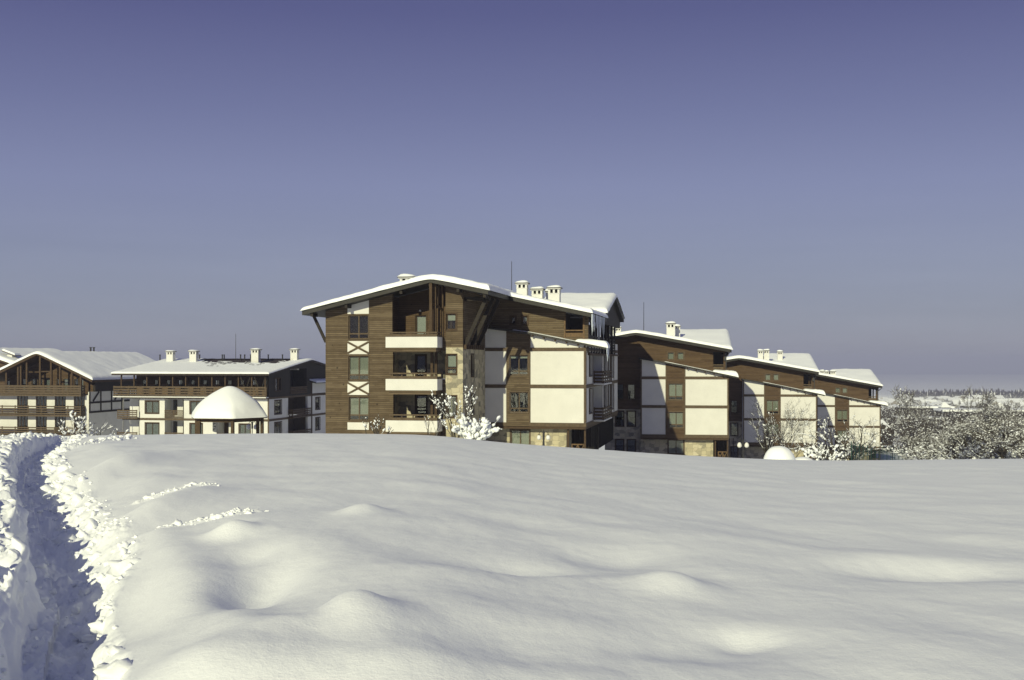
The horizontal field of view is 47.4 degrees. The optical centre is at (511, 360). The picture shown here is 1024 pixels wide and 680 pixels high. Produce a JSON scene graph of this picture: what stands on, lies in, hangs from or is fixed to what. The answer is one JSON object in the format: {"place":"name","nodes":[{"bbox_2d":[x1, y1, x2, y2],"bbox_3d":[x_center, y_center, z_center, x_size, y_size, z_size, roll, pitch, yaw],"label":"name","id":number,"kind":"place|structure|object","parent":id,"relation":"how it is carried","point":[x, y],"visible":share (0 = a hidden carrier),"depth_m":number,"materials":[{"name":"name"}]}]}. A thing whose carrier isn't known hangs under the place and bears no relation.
{"place":"outdoors","nodes":[
{"label":"outdoors","id":0,"kind":"place"},
{"bbox_2d":[0,374,1023,679],"bbox_3d":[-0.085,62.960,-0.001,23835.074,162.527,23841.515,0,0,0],"label":"snow field","id":1,"kind":"structure","parent":0,"point":[376,556],"depth_m":12.16,"materials":[{"name":"white snow"}]},
{"bbox_2d":[0,347,75,433],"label":"chalet","id":2,"kind":"object","parent":1,"relation":"on","point":[8,355],"visible":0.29,"depth_m":208.68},
{"bbox_2d":[0,436,92,679],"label":"path","id":3,"kind":"structure","parent":1,"relation":"on","point":[66,659],"depth_m":11.42,"materials":[{"name":"white snow"}]},
{"bbox_2d":[0,347,154,435],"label":"chalet","id":4,"kind":"object","parent":1,"relation":"on","point":[90,371],"visible":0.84,"depth_m":171.05,"materials":[{"name":"beige paint"}]},
{"bbox_2d":[17,396,27,412],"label":"door","id":5,"kind":"structure","parent":4,"relation":"in","point":[23,399],"depth_m":171.38,"materials":[{"name":"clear glass"}]},
{"bbox_2d":[17,416,27,432],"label":"door","id":6,"kind":"structure","parent":4,"relation":"in","point":[23,419],"depth_m":171.38,"materials":[{"name":"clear glass"}]},
{"bbox_2d":[31,378,36,389],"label":"door","id":7,"kind":"structure","parent":4,"relation":"in","point":[35,379],"depth_m":173.93,"materials":[{"name":"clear glass"}]},
{"bbox_2d":[37,396,46,412],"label":"door","id":8,"kind":"structure","parent":4,"relation":"in","point":[41,400],"depth_m":170.86,"materials":[{"name":"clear glass"}]},
{"bbox_2d":[37,416,46,432],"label":"door","id":9,"kind":"structure","parent":4,"relation":"in","point":[41,421],"depth_m":170.86,"materials":[{"name":"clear glass"}]},
{"bbox_2d":[56,417,65,433],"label":"door","id":10,"kind":"structure","parent":4,"relation":"in","point":[59,423],"depth_m":170.23,"materials":[{"name":"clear glass"}]},
{"bbox_2d":[57,396,65,412],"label":"door","id":11,"kind":"structure","parent":4,"relation":"in","point":[61,400],"depth_m":170.23,"materials":[{"name":"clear glass"}]},
{"bbox_2d":[63,378,68,387],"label":"door","id":12,"kind":"structure","parent":4,"relation":"in","point":[65,380],"depth_m":172.83,"materials":[{"name":"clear glass"}]},
{"bbox_2d":[76,396,84,414],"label":"door","id":13,"kind":"structure","parent":4,"relation":"in","point":[80,400],"depth_m":169.57,"materials":[{"name":"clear glass"}]},
{"bbox_2d":[58,410,112,435],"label":"shrub","id":14,"kind":"object","parent":1,"relation":"on","point":[78,425],"visible":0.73,"depth_m":109.97,"materials":[{"name":"grey plant"}]},
{"bbox_2d":[91,429,128,434],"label":"shrub","id":15,"kind":"object","parent":1,"relation":"on","point":[110,431],"visible":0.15,"depth_m":111.56,"materials":[{"name":"grey plant"}]},
{"bbox_2d":[0,432,269,679],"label":"snow clods","id":16,"kind":"object","parent":1,"relation":"on","point":[116,669],"visible":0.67,"depth_m":15.76,"materials":[{"name":"white snow"}]},
{"bbox_2d":[111,341,325,434],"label":"apartment house","id":17,"kind":"structure","parent":1,"relation":"on","point":[288,395],"depth_m":155.43,"materials":[{"name":"beige paint"}]},
{"bbox_2d":[145,400,159,413],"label":"window","id":18,"kind":"structure","parent":17,"relation":"in","point":[152,406],"depth_m":154.55,"materials":[{"name":"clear glass"}]},
{"bbox_2d":[145,422,159,434],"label":"window","id":19,"kind":"structure","parent":17,"relation":"in","point":[152,428],"depth_m":154.58,"materials":[{"name":"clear glass"}]},
{"bbox_2d":[173,421,176,432],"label":"window","id":20,"kind":"structure","parent":17,"relation":"in","point":[174,422],"depth_m":155.95,"materials":[{"name":"glass"}]},
{"bbox_2d":[189,401,200,413],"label":"window","id":21,"kind":"structure","parent":17,"relation":"in","point":[193,403],"depth_m":153.38,"materials":[{"name":"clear glass"}]},
{"bbox_2d":[189,423,202,433],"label":"window","id":22,"kind":"structure","parent":17,"relation":"in","point":[192,424],"depth_m":153.38,"materials":[{"name":"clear glass"}]},
{"bbox_2d":[238,423,250,433],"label":"window","id":23,"kind":"structure","parent":17,"relation":"in","point":[243,430],"depth_m":151.85,"materials":[{"name":"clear glass"}]},
{"bbox_2d":[274,399,281,414],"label":"window","id":24,"kind":"structure","parent":17,"relation":"in","point":[277,403],"depth_m":154.02,"materials":[{"name":"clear glass"}]},
{"bbox_2d":[274,421,281,432],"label":"window","id":25,"kind":"structure","parent":17,"relation":"in","point":[277,425],"depth_m":154.02,"materials":[{"name":"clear glass"}]},
{"bbox_2d":[275,377,280,391],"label":"window","id":26,"kind":"structure","parent":17,"relation":"in","point":[276,379],"depth_m":153.79,"materials":[{"name":"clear glass"}]},
{"bbox_2d":[315,397,319,409],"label":"window","id":27,"kind":"structure","parent":17,"relation":"in","point":[316,398],"depth_m":167.59,"materials":[{"name":"black glass"}]},
{"bbox_2d":[315,417,319,430],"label":"window","id":28,"kind":"structure","parent":17,"relation":"in","point":[316,418],"depth_m":167.59,"materials":[{"name":"black glass"}]},
{"bbox_2d":[191,386,267,433],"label":"gazebo","id":29,"kind":"object","parent":1,"relation":"on","point":[227,404],"visible":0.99,"depth_m":99.92,"materials":[{"name":"white"}]},
{"bbox_2d":[246,421,255,433],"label":"street lamp","id":30,"kind":"object","parent":1,"relation":"on","point":[249,426],"visible":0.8,"depth_m":107.93,"materials":[{"name":"metal"}]},
{"bbox_2d":[362,413,384,433],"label":"shrub","id":31,"kind":"object","parent":1,"relation":"on","point":[377,425],"visible":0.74,"depth_m":75.99,"materials":[{"name":"grey plant"}]},
{"bbox_2d":[370,419,393,433],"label":"shrub","id":32,"kind":"object","parent":1,"relation":"on","point":[374,430],"visible":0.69,"depth_m":76.87,"materials":[{"name":"grey plant"}]},
{"bbox_2d":[424,411,445,435],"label":"shrub","id":33,"kind":"object","parent":1,"relation":"on","point":[433,424],"visible":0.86,"depth_m":77.12,"materials":[{"name":"grey plant"}]},
{"bbox_2d":[429,385,478,437],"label":"shrub","id":34,"kind":"object","parent":1,"relation":"on","point":[447,403],"visible":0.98,"depth_m":79.13,"materials":[{"name":"grey plant"}]},
{"bbox_2d":[300,261,624,449],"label":"apartment house","id":35,"kind":"structure","parent":1,"relation":"on","point":[530,368],"depth_m":86.73,"materials":[{"name":"beige paint"}]},
{"bbox_2d":[348,315,368,339],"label":"window","id":36,"kind":"structure","parent":35,"relation":"in","point":[358,326],"depth_m":85.62,"materials":[{"name":"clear glass"}]},
{"bbox_2d":[348,355,368,380],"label":"window","id":37,"kind":"structure","parent":35,"relation":"in","point":[358,365],"depth_m":85.31,"materials":[{"name":"grey glass"}]},
{"bbox_2d":[348,396,368,420],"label":"window","id":38,"kind":"structure","parent":35,"relation":"in","point":[358,406],"depth_m":85.31,"materials":[{"name":"grey glass"}]},
{"bbox_2d":[414,314,426,333],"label":"door","id":39,"kind":"structure","parent":35,"relation":"in","point":[420,322],"depth_m":86.59,"materials":[{"name":"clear glass"}]},
{"bbox_2d":[415,354,426,375],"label":"door","id":40,"kind":"structure","parent":35,"relation":"in","point":[420,359],"depth_m":86.95,"materials":[{"name":"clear glass"}]},
{"bbox_2d":[415,394,426,417],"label":"door","id":41,"kind":"structure","parent":35,"relation":"in","point":[420,400],"depth_m":86.95,"materials":[{"name":"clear glass"}]},
{"bbox_2d":[445,312,456,330],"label":"window","id":42,"kind":"structure","parent":35,"relation":"in","point":[451,316],"depth_m":83.93,"materials":[{"name":"grey glass"}]},
{"bbox_2d":[446,354,456,374],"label":"window","id":43,"kind":"structure","parent":35,"relation":"in","point":[451,359],"depth_m":83.96,"materials":[{"name":"grey glass"}]},
{"bbox_2d":[446,395,456,417],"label":"window","id":44,"kind":"structure","parent":35,"relation":"in","point":[454,397],"depth_m":83.99,"materials":[{"name":"grey glass"}]},
{"bbox_2d":[509,315,516,325],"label":"window","id":45,"kind":"structure","parent":35,"relation":"in","point":[512,318],"depth_m":91.50,"materials":[{"name":"black glass"}]},
{"bbox_2d":[508,354,528,375],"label":"window","id":46,"kind":"structure","parent":35,"relation":"in","point":[519,363],"depth_m":90.70,"materials":[{"name":"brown glass"}]},
{"bbox_2d":[509,391,528,413],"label":"window","id":47,"kind":"structure","parent":35,"relation":"in","point":[518,400],"depth_m":90.94,"materials":[{"name":"grey glass"}]},
{"bbox_2d":[510,429,530,444],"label":"window","id":48,"kind":"structure","parent":35,"relation":"in","point":[517,436],"depth_m":91.34,"materials":[{"name":"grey glass"}]},
{"bbox_2d":[521,315,528,325],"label":"window","id":49,"kind":"structure","parent":35,"relation":"in","point":[524,318],"depth_m":91.34,"materials":[{"name":"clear glass"}]},
{"bbox_2d":[603,385,606,406],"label":"window","id":50,"kind":"structure","parent":35,"relation":"in","point":[604,385],"depth_m":101.75,"materials":[{"name":"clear glass"}]},
{"bbox_2d":[451,413,501,440],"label":"shrub","id":51,"kind":"object","parent":1,"relation":"on","point":[484,430],"visible":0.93,"depth_m":78.72,"materials":[{"name":"grey plant"}]},
{"bbox_2d":[537,430,549,445],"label":"street lamp","id":52,"kind":"object","parent":1,"relation":"on","point":[543,436],"visible":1,"depth_m":86.23,"materials":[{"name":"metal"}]},
{"bbox_2d":[597,317,738,457],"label":"apartment house","id":53,"kind":"structure","parent":1,"relation":"on","point":[673,391],"depth_m":118.11,"materials":[{"name":"beige paint"}]},
{"bbox_2d":[615,410,623,426],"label":"window","id":54,"kind":"structure","parent":53,"relation":"in","point":[619,419],"depth_m":120.01,"materials":[{"name":"black glass"}]},
{"bbox_2d":[615,439,623,450],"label":"window","id":55,"kind":"structure","parent":53,"relation":"in","point":[619,443],"depth_m":120.04,"materials":[{"name":"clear glass"}]},
{"bbox_2d":[618,383,623,399],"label":"window","id":56,"kind":"structure","parent":53,"relation":"in","point":[620,385],"depth_m":120.01,"materials":[{"name":"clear glass"}]},
{"bbox_2d":[627,383,634,399],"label":"window","id":57,"kind":"structure","parent":53,"relation":"in","point":[630,386],"depth_m":119.83,"materials":[{"name":"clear glass"}]},
{"bbox_2d":[627,410,635,426],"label":"window","id":58,"kind":"structure","parent":53,"relation":"in","point":[631,415],"depth_m":119.86,"materials":[{"name":"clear glass"}]},
{"bbox_2d":[627,439,635,451],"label":"window","id":59,"kind":"structure","parent":53,"relation":"in","point":[631,443],"depth_m":119.86,"materials":[{"name":"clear glass"}]},
{"bbox_2d":[667,352,674,360],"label":"window","id":60,"kind":"structure","parent":53,"relation":"in","point":[670,355],"depth_m":118.81,"materials":[{"name":"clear glass"}]},
{"bbox_2d":[668,383,683,400],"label":"window","id":61,"kind":"structure","parent":53,"relation":"in","point":[676,390],"depth_m":117.86,"materials":[{"name":"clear glass"}]},
{"bbox_2d":[668,411,683,428],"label":"window","id":62,"kind":"structure","parent":53,"relation":"in","point":[675,418],"depth_m":117.86,"materials":[{"name":"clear glass"}]},
{"bbox_2d":[667,440,684,454],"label":"window","id":63,"kind":"structure","parent":53,"relation":"in","point":[675,447],"depth_m":118.58,"materials":[{"name":"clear glass"}]},
{"bbox_2d":[677,351,684,360],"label":"window","id":64,"kind":"structure","parent":53,"relation":"in","point":[680,355],"depth_m":118.61,"materials":[{"name":"clear glass"}]},
{"bbox_2d":[737,440,748,457],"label":"street lamp","id":65,"kind":"object","parent":1,"relation":"on","point":[740,445],"visible":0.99,"depth_m":111.92,"materials":[{"name":"glass"}]},
{"bbox_2d":[725,349,825,459],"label":"apartment house","id":66,"kind":"structure","parent":1,"relation":"on","point":[772,382],"depth_m":142.13,"materials":[{"name":"beige paint"}]},
{"bbox_2d":[730,422,737,435],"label":"window","id":67,"kind":"structure","parent":66,"relation":"in","point":[733,425],"depth_m":143.84,"materials":[{"name":"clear glass"}]},
{"bbox_2d":[730,446,737,457],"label":"window","id":68,"kind":"structure","parent":66,"relation":"in","point":[731,447],"depth_m":143.84,"materials":[{"name":"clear glass"}]},
{"bbox_2d":[731,400,737,413],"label":"window","id":69,"kind":"structure","parent":66,"relation":"in","point":[734,403],"depth_m":143.84,"materials":[{"name":"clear glass"}]},
{"bbox_2d":[764,373,770,380],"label":"window","id":70,"kind":"structure","parent":66,"relation":"in","point":[767,376],"depth_m":142.79,"materials":[{"name":"clear glass"}]},
{"bbox_2d":[766,400,778,413],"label":"window","id":71,"kind":"structure","parent":66,"relation":"in","point":[771,405],"depth_m":141.85,"materials":[{"name":"clear glass"}]},
{"bbox_2d":[766,423,779,437],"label":"window","id":72,"kind":"structure","parent":66,"relation":"in","point":[778,425],"depth_m":141.84,"materials":[{"name":"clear glass"}]},
{"bbox_2d":[773,373,779,380],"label":"window","id":73,"kind":"structure","parent":66,"relation":"in","point":[776,377],"depth_m":142.62,"materials":[{"name":"clear glass"}]},
{"bbox_2d":[764,446,794,459],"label":"snow mound","id":74,"kind":"object","parent":1,"relation":"on","point":[780,452],"visible":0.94,"depth_m":69.47,"materials":[{"name":"white snow"}]},
{"bbox_2d":[747,397,818,453],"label":"tree","id":75,"kind":"object","parent":1,"relation":"on","point":[772,428],"visible":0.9,"depth_m":107.00,"materials":[{"name":"grey plant"}]},
{"bbox_2d":[761,405,811,457],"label":"tree","id":76,"kind":"object","parent":1,"relation":"on","point":[790,443],"visible":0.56,"depth_m":111.26,"materials":[{"name":"grey plant"}]},
{"bbox_2d":[795,457,812,459],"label":"snow mound","id":77,"kind":"object","parent":1,"relation":"on","point":[802,458],"visible":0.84,"depth_m":70.71,"materials":[{"name":"white snow"}]},
{"bbox_2d":[801,443,843,459],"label":"shrub","id":78,"kind":"object","parent":1,"relation":"on","point":[812,454],"visible":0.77,"depth_m":97.64,"materials":[{"name":"grey plant"}]},
{"bbox_2d":[781,414,896,459],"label":"tree","id":79,"kind":"object","parent":1,"relation":"on","point":[845,449],"visible":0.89,"depth_m":103.74,"materials":[{"name":"grey plant"}]},
{"bbox_2d":[811,369,887,459],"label":"apartment house","id":80,"kind":"structure","parent":1,"relation":"on","point":[848,393],"depth_m":165.40,"materials":[{"name":"beige paint"}]},
{"bbox_2d":[837,410,846,421],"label":"window","id":81,"kind":"structure","parent":80,"relation":"in","point":[841,414],"depth_m":165.40,"materials":[{"name":"clear glass"}]},
{"bbox_2d":[837,430,847,441],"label":"window","id":82,"kind":"structure","parent":80,"relation":"in","point":[841,431],"depth_m":165.40,"materials":[{"name":"clear glass"}]},
{"bbox_2d":[851,442,909,459],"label":"fence","id":83,"kind":"object","parent":1,"relation":"on","point":[859,452],"visible":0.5,"depth_m":97.70,"materials":[{"name":"green metal"}]},
{"bbox_2d":[881,420,899,450],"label":"barn","id":84,"kind":"structure","parent":1,"relation":"on","point":[884,424],"depth_m":229.18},
{"bbox_2d":[890,399,913,404],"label":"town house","id":85,"kind":"structure","parent":1,"relation":"on","point":[894,402],"depth_m":750.80,"materials":[{"name":"white"}]},
{"bbox_2d":[890,385,915,433],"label":"bare tree","id":86,"kind":"object","parent":1,"relation":"on","point":[909,407],"visible":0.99,"depth_m":255.14,"materials":[{"name":"grey plant"}]},
{"bbox_2d":[892,438,942,459],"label":"brush","id":87,"kind":"object","parent":1,"relation":"on","point":[911,454],"visible":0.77,"depth_m":111.44,"materials":[{"name":"grey plant"}]},
{"bbox_2d":[898,427,938,452],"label":"orchard tree","id":88,"kind":"object","parent":1,"relation":"on","point":[908,439],"visible":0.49,"depth_m":127.56,"materials":[{"name":"grey plant"}]},
{"bbox_2d":[898,439,939,459],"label":"brush","id":89,"kind":"object","parent":1,"relation":"on","point":[927,457],"visible":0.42,"depth_m":119.19,"materials":[{"name":"grey plant"}]},
{"bbox_2d":[908,401,930,421],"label":"bare tree","id":90,"kind":"object","parent":1,"relation":"on","point":[917,415],"visible":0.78,"depth_m":290.71,"materials":[{"name":"grey plant"}]},
{"bbox_2d":[894,405,954,414],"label":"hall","id":91,"kind":"structure","parent":1,"relation":"on","point":[931,407],"depth_m":519.93,"materials":[{"name":"white"}]},
{"bbox_2d":[871,393,1023,452],"bbox_3d":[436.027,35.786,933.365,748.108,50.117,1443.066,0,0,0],"label":"woodland","id":92,"kind":"object","parent":1,"relation":"on","point":[887,416],"visible":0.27,"depth_m":309.91,"materials":[{"name":"white plant"}]},
{"bbox_2d":[926,424,980,458],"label":"orchard tree","id":93,"kind":"object","parent":1,"relation":"on","point":[935,443],"visible":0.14,"depth_m":121.45,"materials":[{"name":"grey plant"}]},
{"bbox_2d":[930,432,980,459],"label":"brush","id":94,"kind":"object","parent":1,"relation":"on","point":[958,451],"visible":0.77,"depth_m":116.03,"materials":[{"name":"white"}]},
{"bbox_2d":[935,420,983,457],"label":"orchard tree","id":95,"kind":"object","parent":1,"relation":"on","point":[953,428],"visible":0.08,"depth_m":130.40,"materials":[{"name":"grey plant"}]},
{"bbox_2d":[901,388,1023,399],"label":"forest","id":96,"kind":"object","parent":1,"relation":"on","point":[1003,392],"visible":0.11,"depth_m":1621.29,"materials":[{"name":"white"}]},
{"bbox_2d":[958,399,981,406],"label":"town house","id":97,"kind":"structure","parent":1,"relation":"on","point":[965,400],"depth_m":748.54,"materials":[{"name":"white"}]},
{"bbox_2d":[959,401,990,407],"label":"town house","id":98,"kind":"structure","parent":1,"relation":"on","point":[963,404],"depth_m":675.85,"materials":[{"name":"white"}]},
{"bbox_2d":[960,385,996,423],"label":"bare tree","id":99,"kind":"object","parent":1,"relation":"on","point":[984,407],"visible":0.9,"depth_m":261.57,"materials":[{"name":"grey plant"}]},
{"bbox_2d":[933,408,1023,419],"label":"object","id":100,"kind":"structure","parent":1,"relation":"on","point":[943,410],"depth_m":431.12,"materials":[{"name":"white"}]},
{"bbox_2d":[936,415,1023,458],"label":"orchard tree","id":101,"kind":"object","parent":1,"relation":"on","point":[964,438],"visible":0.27,"depth_m":117.79,"materials":[{"name":"grey plant"}]},
{"bbox_2d":[943,402,1023,458],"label":"orchard tree","id":102,"kind":"object","parent":1,"relation":"on","point":[992,420],"visible":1,"depth_m":108.64,"materials":[{"name":"grey plant"}]},
{"bbox_2d":[962,438,1010,458],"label":"brush","id":103,"kind":"object","parent":1,"relation":"on","point":[969,454],"visible":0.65,"depth_m":112.69,"materials":[{"name":"white"}]},
{"bbox_2d":[975,400,1000,412],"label":"bare tree","id":104,"kind":"object","parent":1,"relation":"on","point":[994,404],"visible":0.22,"depth_m":300.42,"materials":[{"name":"grey plant"}]},
{"bbox_2d":[976,442,1015,458],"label":"brush","id":105,"kind":"object","parent":1,"relation":"on","point":[1007,455],"visible":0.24,"depth_m":119.16,"materials":[{"name":"white"}]},
{"bbox_2d":[988,409,1023,457],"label":"orchard tree","id":106,"kind":"object","parent":1,"relation":"on","point":[1020,426],"visible":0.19,"depth_m":120.82,"materials":[{"name":"grey plant"}]},
{"bbox_2d":[1002,399,1023,416],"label":"bare tree","id":107,"kind":"object","parent":1,"relation":"on","point":[1007,407],"visible":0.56,"depth_m":317.95,"materials":[{"name":"grey plant"}]},
{"bbox_2d":[1008,442,1023,458],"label":"brush","id":108,"kind":"object","parent":1,"relation":"on","point":[1018,454],"visible":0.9,"depth_m":117.35,"materials":[{"name":"white"}]},
{"bbox_2d":[0,0,1023,373],"label":"sky","id":109,"kind":"structure","parent":0,"point":[840,183],"materials":[{"name":"blue"}]},
{"bbox_2d":[938,402,950,407],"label":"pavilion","id":110,"kind":"structure","parent":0,"point":[944,405],"depth_m":468.72,"materials":[{"name":"white"}]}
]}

